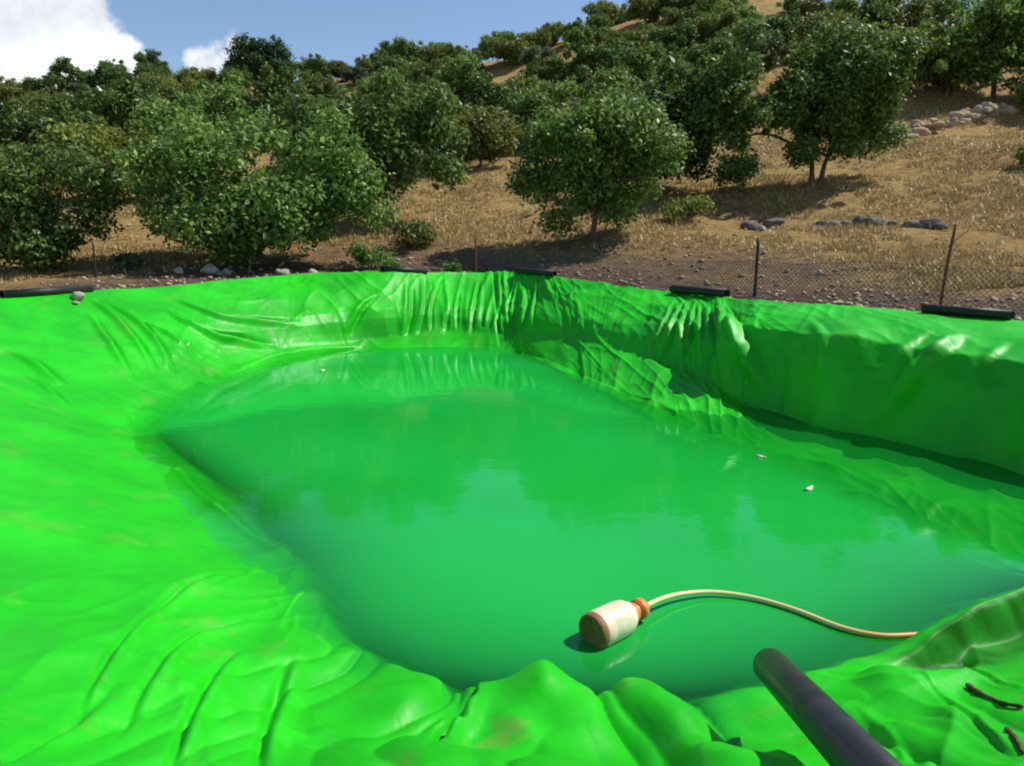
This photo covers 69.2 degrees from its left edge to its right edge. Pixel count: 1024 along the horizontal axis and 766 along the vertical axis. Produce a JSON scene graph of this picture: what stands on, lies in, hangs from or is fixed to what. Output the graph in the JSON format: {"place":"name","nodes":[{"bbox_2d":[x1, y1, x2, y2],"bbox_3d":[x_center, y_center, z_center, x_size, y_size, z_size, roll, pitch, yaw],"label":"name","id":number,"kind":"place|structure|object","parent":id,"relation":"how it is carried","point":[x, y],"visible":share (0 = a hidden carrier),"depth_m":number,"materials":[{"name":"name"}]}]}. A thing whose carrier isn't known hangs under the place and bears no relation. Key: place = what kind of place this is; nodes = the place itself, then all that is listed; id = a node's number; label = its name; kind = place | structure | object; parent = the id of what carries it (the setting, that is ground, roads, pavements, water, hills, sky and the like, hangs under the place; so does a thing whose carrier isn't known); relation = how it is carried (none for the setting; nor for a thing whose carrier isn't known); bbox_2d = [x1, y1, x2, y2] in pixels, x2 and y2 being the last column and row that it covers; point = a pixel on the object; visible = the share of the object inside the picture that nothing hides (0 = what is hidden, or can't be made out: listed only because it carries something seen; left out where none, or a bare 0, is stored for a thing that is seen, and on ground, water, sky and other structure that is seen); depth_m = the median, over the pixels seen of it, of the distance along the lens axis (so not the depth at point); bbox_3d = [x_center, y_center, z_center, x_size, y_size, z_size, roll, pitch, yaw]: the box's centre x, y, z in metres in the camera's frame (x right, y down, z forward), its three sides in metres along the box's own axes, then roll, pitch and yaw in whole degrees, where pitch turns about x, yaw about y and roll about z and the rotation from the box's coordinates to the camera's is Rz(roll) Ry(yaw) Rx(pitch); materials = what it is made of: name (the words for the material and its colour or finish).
{"place":"outdoors","nodes":[
{"label":"outdoors","id":0,"kind":"place"},
{"bbox_2d":[0,0,981,104],"label":"sky","id":1,"kind":"structure","parent":0,"point":[195,33],"materials":[{"name":"blue"}]},
{"bbox_2d":[0,0,1023,320],"bbox_3d":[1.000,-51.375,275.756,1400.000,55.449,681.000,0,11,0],"label":"hillside ground","id":2,"kind":"structure","parent":0,"point":[724,220],"depth_m":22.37,"materials":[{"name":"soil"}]},
{"bbox_2d":[0,76,37,103],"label":"hill tree","id":3,"kind":"object","parent":2,"relation":"on","point":[9,87],"visible":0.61,"depth_m":69.17,"materials":[{"name":"green plant"}]},
{"bbox_2d":[0,100,59,186],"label":"hill tree","id":4,"kind":"object","parent":2,"relation":"on","point":[13,127],"visible":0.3,"depth_m":29.83,"materials":[{"name":"green plant"}]},
{"bbox_2d":[4,88,75,102],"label":"hill tree","id":5,"kind":"object","parent":2,"relation":"on","point":[33,93],"visible":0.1,"depth_m":61.24,"materials":[{"name":"green plant"}]},
{"bbox_2d":[18,71,69,95],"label":"hill tree","id":6,"kind":"object","parent":2,"relation":"on","point":[50,81],"visible":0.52,"depth_m":69.08,"materials":[{"name":"green plant"}]},
{"bbox_2d":[18,92,77,118],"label":"hill tree","id":7,"kind":"object","parent":2,"relation":"on","point":[29,103],"visible":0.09,"depth_m":48.55,"materials":[{"name":"green plant"}]},
{"bbox_2d":[0,132,130,273],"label":"orchard tree","id":8,"kind":"object","parent":2,"relation":"on","point":[29,238],"visible":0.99,"depth_m":18.44,"materials":[{"name":"green plant"}]},
{"bbox_2d":[24,93,118,147],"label":"hill tree","id":9,"kind":"object","parent":2,"relation":"on","point":[58,111],"visible":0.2,"depth_m":37.18,"materials":[{"name":"green plant"}]},
{"bbox_2d":[47,55,98,93],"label":"hill tree","id":10,"kind":"object","parent":2,"relation":"on","point":[62,64],"visible":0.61,"depth_m":72.50,"materials":[{"name":"green plant"}]},
{"bbox_2d":[34,116,170,204],"bbox_3d":[-16.599,-9.061,30.849,5.558,3.899,5.106,-2,11,-13],"label":"hill tree","id":11,"kind":"object","parent":2,"relation":"on","point":[101,141],"visible":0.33,"depth_m":29.76,"materials":[{"name":"green plant"}]},
{"bbox_2d":[91,59,128,83],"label":"hill tree","id":12,"kind":"object","parent":2,"relation":"on","point":[102,63],"visible":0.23,"depth_m":72.89,"materials":[{"name":"green plant"}]},
{"bbox_2d":[96,64,132,90],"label":"hill tree","id":13,"kind":"object","parent":2,"relation":"on","point":[111,73],"visible":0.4,"depth_m":66.00,"materials":[{"name":"green plant"}]},
{"bbox_2d":[109,250,146,270],"bbox_3d":[-9.646,-3.075,18.787,1.022,0.626,0.898,0,11,0],"label":"shrub","id":14,"kind":"object","parent":2,"relation":"on","point":[132,260],"visible":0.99,"depth_m":18.64,"materials":[{"name":"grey plant"}]},
{"bbox_2d":[74,72,185,138],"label":"hill tree","id":15,"kind":"object","parent":2,"relation":"on","point":[113,101],"visible":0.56,"depth_m":46.32,"materials":[{"name":"green plant"}]},
{"bbox_2d":[129,60,173,91],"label":"hill tree","id":16,"kind":"object","parent":2,"relation":"on","point":[147,68],"visible":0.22,"depth_m":63.13,"materials":[{"name":"green plant"}]},
{"bbox_2d":[133,49,169,69],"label":"hill tree","id":17,"kind":"object","parent":2,"relation":"on","point":[140,57],"visible":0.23,"depth_m":73.08,"materials":[{"name":"green plant"}]},
{"bbox_2d":[136,71,177,94],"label":"hill tree","id":18,"kind":"object","parent":2,"relation":"on","point":[144,76],"visible":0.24,"depth_m":61.15,"materials":[{"name":"green plant"}]},
{"bbox_2d":[152,73,198,107],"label":"hill tree","id":19,"kind":"object","parent":2,"relation":"on","point":[187,83],"visible":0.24,"depth_m":54.81,"materials":[{"name":"green plant"}]},
{"bbox_2d":[126,93,230,143],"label":"hill tree","id":20,"kind":"object","parent":2,"relation":"on","point":[154,114],"visible":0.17,"depth_m":34.52,"materials":[{"name":"green plant"}]},
{"bbox_2d":[168,65,218,89],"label":"hill tree","id":21,"kind":"object","parent":2,"relation":"on","point":[195,73],"visible":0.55,"depth_m":64.51,"materials":[{"name":"green plant"}]},
{"bbox_2d":[169,69,269,143],"bbox_3d":[-18.530,-17.188,47.427,6.129,4.905,6.851,-4,11,-18],"label":"hill tree","id":22,"kind":"object","parent":2,"relation":"on","point":[219,103],"visible":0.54,"depth_m":46.21,"materials":[{"name":"green plant"}]},
{"bbox_2d":[214,65,252,92],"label":"hill tree","id":23,"kind":"object","parent":2,"relation":"on","point":[247,77],"visible":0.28,"depth_m":62.27,"materials":[{"name":"green plant"}]},
{"bbox_2d":[104,97,401,268],"bbox_3d":[-6.755,-5.173,19.421,7.570,4.582,4.936,0,11,0],"label":"orchard tree","id":24,"kind":"object","parent":2,"relation":"on","point":[281,208],"visible":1,"depth_m":19.00,"materials":[{"name":"green plant"}]},
{"bbox_2d":[223,31,304,85],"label":"ridge tree","id":25,"kind":"object","parent":2,"relation":"on","point":[252,56],"visible":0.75,"depth_m":64.81,"materials":[{"name":"green plant"}]},
{"bbox_2d":[239,61,311,129],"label":"hill tree","id":26,"kind":"object","parent":2,"relation":"on","point":[267,85],"visible":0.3,"depth_m":47.12,"materials":[{"name":"green plant"}]},
{"bbox_2d":[259,80,367,184],"bbox_3d":[-7.552,-9.012,28.954,4.434,4.856,5.876,-5,12,-26],"label":"hill tree","id":27,"kind":"object","parent":2,"relation":"on","point":[290,112],"visible":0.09,"depth_m":27.41,"materials":[{"name":"green plant"}]},
{"bbox_2d":[301,53,335,78],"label":"hill tree","id":28,"kind":"object","parent":2,"relation":"on","point":[319,65],"visible":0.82,"depth_m":72.48,"materials":[{"name":"green plant"}]},
{"bbox_2d":[297,69,343,101],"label":"hill tree","id":29,"kind":"object","parent":2,"relation":"on","point":[329,82],"visible":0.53,"depth_m":64.75,"materials":[{"name":"green plant"}]},
{"bbox_2d":[327,59,354,82],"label":"hill tree","id":30,"kind":"object","parent":2,"relation":"on","point":[337,67],"visible":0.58,"depth_m":73.30,"materials":[{"name":"green plant"}]},
{"bbox_2d":[340,65,369,85],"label":"hill tree","id":31,"kind":"object","parent":2,"relation":"on","point":[348,74],"visible":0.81,"depth_m":70.53,"materials":[{"name":"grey plant"}]},
{"bbox_2d":[353,54,374,78],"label":"hill tree","id":32,"kind":"object","parent":2,"relation":"on","point":[363,61],"visible":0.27,"depth_m":71.86,"materials":[{"name":"green plant"}]},
{"bbox_2d":[345,241,395,269],"bbox_3d":[-3.741,-3.358,19.720,1.420,0.834,1.189,0,11,0],"label":"shrub","id":33,"kind":"object","parent":2,"relation":"on","point":[360,253],"visible":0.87,"depth_m":19.55,"materials":[{"name":"green plant"}]},
{"bbox_2d":[284,65,474,225],"bbox_3d":[-4.483,-7.728,24.972,6.468,5.345,4.575,0,11,0],"label":"orchard tree","id":34,"kind":"object","parent":2,"relation":"on","point":[393,137],"visible":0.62,"depth_m":23.99,"materials":[{"name":"green plant"}]},
{"bbox_2d":[369,52,406,77],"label":"hill tree","id":35,"kind":"object","parent":2,"relation":"on","point":[379,62],"visible":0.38,"depth_m":68.43,"materials":[{"name":"green plant"}]},
{"bbox_2d":[387,36,422,63],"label":"hill tree","id":36,"kind":"object","parent":2,"relation":"on","point":[400,47],"visible":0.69,"depth_m":83.40,"materials":[{"name":"green plant"}]},
{"bbox_2d":[391,217,439,248],"bbox_3d":[-2.946,-4.538,22.567,1.449,1.042,1.857,0,11,0],"label":"shrub","id":37,"kind":"object","parent":2,"relation":"on","point":[420,232],"visible":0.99,"depth_m":22.42,"materials":[{"name":"green plant"}]},
{"bbox_2d":[403,65,437,90],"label":"hill tree","id":38,"kind":"object","parent":2,"relation":"on","point":[415,73],"visible":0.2,"depth_m":63.37,"materials":[{"name":"green plant"}]},
{"bbox_2d":[402,56,442,81],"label":"hill tree","id":39,"kind":"object","parent":2,"relation":"on","point":[430,68],"visible":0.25,"depth_m":65.93,"materials":[{"name":"green plant"}]},
{"bbox_2d":[414,42,464,69],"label":"hill tree","id":40,"kind":"object","parent":2,"relation":"on","point":[429,53],"visible":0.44,"depth_m":74.42,"materials":[{"name":"green plant"}]},
{"bbox_2d":[411,78,486,158],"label":"hill tree","id":41,"kind":"object","parent":2,"relation":"on","point":[431,83],"visible":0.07,"depth_m":39.97,"materials":[{"name":"green plant"}]},
{"bbox_2d":[432,50,481,95],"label":"hill tree","id":42,"kind":"object","parent":2,"relation":"on","point":[443,72],"visible":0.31,"depth_m":57.51,"materials":[{"name":"green plant"}]},
{"bbox_2d":[455,45,485,70],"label":"hill tree","id":43,"kind":"object","parent":2,"relation":"on","point":[480,56],"visible":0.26,"depth_m":76.99,"materials":[{"name":"green plant"}]},
{"bbox_2d":[443,101,527,168],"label":"hill tree","id":44,"kind":"object","parent":2,"relation":"on","point":[493,136],"visible":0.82,"depth_m":35.86,"materials":[{"name":"green plant"}]},
{"bbox_2d":[448,59,525,110],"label":"hill tree","id":45,"kind":"object","parent":2,"relation":"on","point":[477,86],"visible":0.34,"depth_m":45.67,"materials":[{"name":"green plant"}]},
{"bbox_2d":[482,30,527,62],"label":"hill tree","id":46,"kind":"object","parent":2,"relation":"on","point":[508,35],"visible":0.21,"depth_m":77.89,"materials":[{"name":"green plant"}]},
{"bbox_2d":[0,271,1023,765],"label":"pond liner","id":47,"kind":"object","parent":2,"relation":"on","point":[168,597],"visible":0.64,"depth_m":5.52,"materials":[{"name":"plastic"}]},
{"bbox_2d":[0,285,93,297],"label":"black pipe","id":48,"kind":"object","parent":47,"relation":"on","point":[39,291],"visible":1,"depth_m":11.98,"materials":[{"name":"plastic"}]},
{"bbox_2d":[381,266,427,273],"bbox_3d":[-2.517,-2.656,17.436,1.153,0.204,0.130,-7,13,-33],"label":"black pipe","id":49,"kind":"object","parent":47,"relation":"on","point":[403,269],"visible":1,"depth_m":17.36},
{"bbox_2d":[514,268,556,276],"bbox_3d":[0.534,-2.600,17.389,0.140,0.166,1.555,-7,13,-33],"label":"black pipe","id":50,"kind":"object","parent":47,"relation":"on","point":[553,273],"visible":1,"depth_m":17.26,"materials":[{"name":"plastic"}]},
{"bbox_2d":[669,285,730,296],"bbox_3d":[3.359,-1.658,13.375,0.150,0.156,1.575,-5,12,-23],"label":"black pipe","id":51,"kind":"object","parent":47,"relation":"on","point":[694,290],"visible":1,"depth_m":13.24,"materials":[{"name":"plastic"}]},
{"bbox_2d":[753,648,902,765],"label":"drain pipe","id":52,"kind":"object","parent":47,"relation":"on","point":[834,732],"visible":1,"depth_m":2.52,"materials":[{"name":"plastic"}]},
{"bbox_2d":[921,304,1015,319],"bbox_3d":[5.595,-0.879,9.152,0.120,0.122,1.094,-6,12,-27],"label":"black pipe","id":53,"kind":"object","parent":47,"relation":"on","point":[971,312],"visible":1,"depth_m":9.07,"materials":[{"name":"plastic"}]},
{"bbox_2d":[965,683,1023,707],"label":"stick","id":54,"kind":"object","parent":47,"relation":"on","point":[971,687],"visible":1,"depth_m":3.26,"materials":[{"name":"wood"}]},
{"bbox_2d":[490,34,534,66],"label":"hill tree","id":55,"kind":"object","parent":2,"relation":"on","point":[511,49],"visible":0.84,"depth_m":75.04,"materials":[{"name":"green plant"}]},
{"bbox_2d":[8,136,1023,320],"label":"rubble","id":56,"kind":"object","parent":2,"relation":"on","point":[837,301],"visible":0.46,"depth_m":16.61,"materials":[{"name":"stone"}]},
{"bbox_2d":[492,82,561,145],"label":"hill tree","id":57,"kind":"object","parent":2,"relation":"on","point":[525,105],"visible":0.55,"depth_m":41.42,"materials":[{"name":"green plant"}]},
{"bbox_2d":[516,28,552,50],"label":"hill tree","id":58,"kind":"object","parent":2,"relation":"on","point":[542,39],"visible":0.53,"depth_m":77.24,"materials":[{"name":"green plant"}]},
{"bbox_2d":[518,45,556,66],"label":"hill tree","id":59,"kind":"object","parent":2,"relation":"on","point":[530,52],"visible":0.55,"depth_m":65.93,"materials":[{"name":"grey plant"}]},
{"bbox_2d":[515,72,561,116],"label":"hill tree","id":60,"kind":"object","parent":2,"relation":"on","point":[530,83],"visible":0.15,"depth_m":49.37,"materials":[{"name":"green plant"}]},
{"bbox_2d":[518,55,565,85],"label":"hill tree","id":61,"kind":"object","parent":2,"relation":"on","point":[543,71],"visible":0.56,"depth_m":55.21,"materials":[{"name":"green plant"}]},
{"bbox_2d":[534,21,564,43],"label":"hill tree","id":62,"kind":"object","parent":2,"relation":"on","point":[555,29],"visible":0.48,"depth_m":78.59,"materials":[{"name":"green plant"}]},
{"bbox_2d":[92,224,1023,314],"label":"wire fence","id":63,"kind":"object","parent":2,"relation":"on","point":[942,288],"visible":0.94,"depth_m":13.32,"materials":[{"name":"metal"}]},
{"bbox_2d":[545,40,599,93],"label":"hill tree","id":64,"kind":"object","parent":2,"relation":"on","point":[585,56],"visible":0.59,"depth_m":54.69,"materials":[{"name":"green plant"}]},
{"bbox_2d":[561,22,596,55],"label":"hill tree","id":65,"kind":"object","parent":2,"relation":"on","point":[578,35],"visible":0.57,"depth_m":68.36,"materials":[{"name":"green plant"}]},
{"bbox_2d":[584,12,614,31],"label":"hill tree","id":66,"kind":"object","parent":2,"relation":"on","point":[598,20],"visible":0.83,"depth_m":79.16,"materials":[{"name":"green plant"}]},
{"bbox_2d":[503,79,696,244],"bbox_3d":[2.493,-6.373,21.596,5.539,5.116,4.104,0,11,0],"label":"orchard tree","id":67,"kind":"object","parent":2,"relation":"on","point":[605,147],"visible":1,"depth_m":21.05,"materials":[{"name":"green plant"}]},
{"bbox_2d":[580,0,624,21],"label":"hill tree","id":68,"kind":"object","parent":2,"relation":"on","point":[614,12],"visible":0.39,"depth_m":83.45,"materials":[{"name":"green plant"}]},
{"bbox_2d":[587,25,623,45],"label":"hill tree","id":69,"kind":"object","parent":2,"relation":"on","point":[600,33],"visible":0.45,"depth_m":67.77,"materials":[{"name":"green plant"}]},
{"bbox_2d":[560,64,656,111],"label":"hill tree","id":70,"kind":"object","parent":2,"relation":"on","point":[627,80],"visible":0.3,"depth_m":41.03,"materials":[{"name":"green plant"}]},
{"bbox_2d":[592,35,633,73],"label":"hill tree","id":71,"kind":"object","parent":2,"relation":"on","point":[602,52],"visible":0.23,"depth_m":52.41,"materials":[{"name":"green plant"}]},
{"bbox_2d":[601,27,649,54],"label":"hill tree","id":72,"kind":"object","parent":2,"relation":"on","point":[633,35],"visible":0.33,"depth_m":62.86,"materials":[{"name":"green plant"}]},
{"bbox_2d":[605,38,666,90],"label":"hill tree","id":73,"kind":"object","parent":2,"relation":"on","point":[643,64],"visible":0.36,"depth_m":45.53,"materials":[{"name":"green plant"}]},
{"bbox_2d":[621,0,662,22],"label":"hill tree","id":74,"kind":"object","parent":2,"relation":"on","point":[640,9],"visible":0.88,"depth_m":73.56,"materials":[{"name":"green plant"}]},
{"bbox_2d":[651,0,687,18],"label":"hill tree","id":75,"kind":"object","parent":2,"relation":"on","point":[670,3],"visible":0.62,"depth_m":72.95,"materials":[{"name":"green plant"}]},
{"bbox_2d":[643,17,697,60],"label":"hill tree","id":76,"kind":"object","parent":2,"relation":"on","point":[677,33],"visible":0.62,"depth_m":59.84,"materials":[{"name":"green plant"}]},
{"bbox_2d":[624,56,723,190],"bbox_3d":[5.913,-9.619,28.891,5.024,5.126,6.177,8,13,35],"label":"hill tree","id":77,"kind":"object","parent":2,"relation":"on","point":[667,93],"visible":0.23,"depth_m":27.43,"materials":[{"name":"green plant"}]},
{"bbox_2d":[654,50,702,88],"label":"hill tree","id":78,"kind":"object","parent":2,"relation":"on","point":[681,66],"visible":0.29,"depth_m":47.24,"materials":[{"name":"green plant"}]},
{"bbox_2d":[660,5,702,30],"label":"hill tree","id":79,"kind":"object","parent":2,"relation":"on","point":[671,18],"visible":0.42,"depth_m":68.11,"materials":[{"name":"green plant"}]},
{"bbox_2d":[659,195,716,220],"bbox_3d":[5.629,-5.600,23.850,2.045,0.949,1.305,-6,12,-28],"label":"shrub","id":80,"kind":"object","parent":2,"relation":"on","point":[694,206],"visible":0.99,"depth_m":23.70,"materials":[{"name":"green plant"}]},
{"bbox_2d":[685,4,723,42],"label":"hill tree","id":81,"kind":"object","parent":2,"relation":"on","point":[699,16],"visible":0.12,"depth_m":64.38,"materials":[{"name":"green plant"}]},
{"bbox_2d":[686,35,732,68],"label":"hill tree","id":82,"kind":"object","parent":2,"relation":"on","point":[695,51],"visible":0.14,"depth_m":48.08,"materials":[{"name":"green plant"}]},
{"bbox_2d":[693,0,739,14],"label":"hill tree","id":83,"kind":"object","parent":2,"relation":"on","point":[706,5],"visible":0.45,"depth_m":66.52,"materials":[{"name":"green plant"}]},
{"bbox_2d":[694,7,743,46],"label":"hill tree","id":84,"kind":"object","parent":2,"relation":"on","point":[711,26],"visible":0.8,"depth_m":61.44,"materials":[{"name":"green plant"}]},
{"bbox_2d":[721,0,765,23],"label":"hill tree","id":85,"kind":"object","parent":2,"relation":"on","point":[752,10],"visible":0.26,"depth_m":63.97,"materials":[{"name":"green plant"}]},
{"bbox_2d":[740,26,783,70],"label":"hill tree","id":86,"kind":"object","parent":2,"relation":"on","point":[769,44],"visible":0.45,"depth_m":53.59,"materials":[{"name":"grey plant"}]},
{"bbox_2d":[758,9,804,59],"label":"hill tree","id":87,"kind":"object","parent":2,"relation":"on","point":[785,23],"visible":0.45,"depth_m":55.53,"materials":[{"name":"green plant"}]},
{"bbox_2d":[669,0,949,188],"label":"orchard tree","id":88,"kind":"object","parent":2,"relation":"on","point":[848,94],"visible":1,"depth_m":26.32,"materials":[{"name":"green plant"}]},
{"bbox_2d":[789,0,830,21],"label":"hill tree","id":89,"kind":"object","parent":2,"relation":"on","point":[804,6],"visible":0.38,"depth_m":62.35,"materials":[{"name":"green plant"}]},
{"bbox_2d":[783,9,883,62],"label":"hill tree","id":90,"kind":"object","parent":2,"relation":"on","point":[804,27],"visible":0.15,"depth_m":44.81,"materials":[{"name":"green plant"}]},
{"bbox_2d":[823,0,860,14],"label":"hill tree","id":91,"kind":"object","parent":2,"relation":"on","point":[845,6],"visible":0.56,"depth_m":64.10,"materials":[{"name":"green plant"}]},
{"bbox_2d":[814,215,948,229],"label":"rocks","id":92,"kind":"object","parent":2,"relation":"on","point":[933,223],"depth_m":20.86,"materials":[{"name":"stone"}]},
{"bbox_2d":[846,0,939,34],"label":"hill tree","id":93,"kind":"object","parent":2,"relation":"on","point":[917,11],"visible":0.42,"depth_m":50.24,"materials":[{"name":"green plant"}]},
{"bbox_2d":[930,0,963,24],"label":"hill tree","id":94,"kind":"object","parent":2,"relation":"on","point":[942,10],"visible":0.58,"depth_m":68.19,"materials":[{"name":"green plant"}]},
{"bbox_2d":[900,13,1004,96],"bbox_3d":[25.134,-18.725,43.178,6.203,4.736,6.752,2,11,10],"label":"hill tree","id":95,"kind":"object","parent":2,"relation":"on","point":[940,81],"visible":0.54,"depth_m":41.62,"materials":[{"name":"green plant"}]},
{"bbox_2d":[892,101,1019,137],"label":"stone wall","id":96,"kind":"structure","parent":2,"relation":"on","point":[980,111],"depth_m":37.64,"materials":[{"name":"stone"}]},
{"bbox_2d":[918,0,1023,98],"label":"orchard tree","id":97,"kind":"object","parent":2,"relation":"on","point":[1005,18],"visible":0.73,"depth_m":41.13,"materials":[{"name":"green plant"}]},
{"bbox_2d":[989,39,1023,104],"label":"hill tree","id":98,"kind":"object","parent":2,"relation":"on","point":[1018,87],"visible":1,"depth_m":39.65,"materials":[{"name":"green plant"}]},
{"bbox_2d":[165,349,1023,669],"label":"pond water","id":99,"kind":"structure","parent":0,"point":[495,507],"depth_m":6.06,"materials":[{"name":"liquid"}]},
{"bbox_2d":[579,598,649,648],"bbox_3d":[0.618,1.360,4.277,0.476,0.213,0.212,-9,14,-39],"label":"float can","id":100,"kind":"object","parent":99,"relation":"on","point":[606,625],"visible":0.98,"depth_m":4.16,"materials":[{"name":"plastic"}]},
{"bbox_2d":[648,590,916,637],"bbox_3d":[1.809,1.406,4.442,2.063,0.179,0.414,2,11,8],"label":"hose","id":101,"kind":"object","parent":99,"relation":"on","point":[793,609],"visible":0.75,"depth_m":4.49,"materials":[{"name":"rubber"}]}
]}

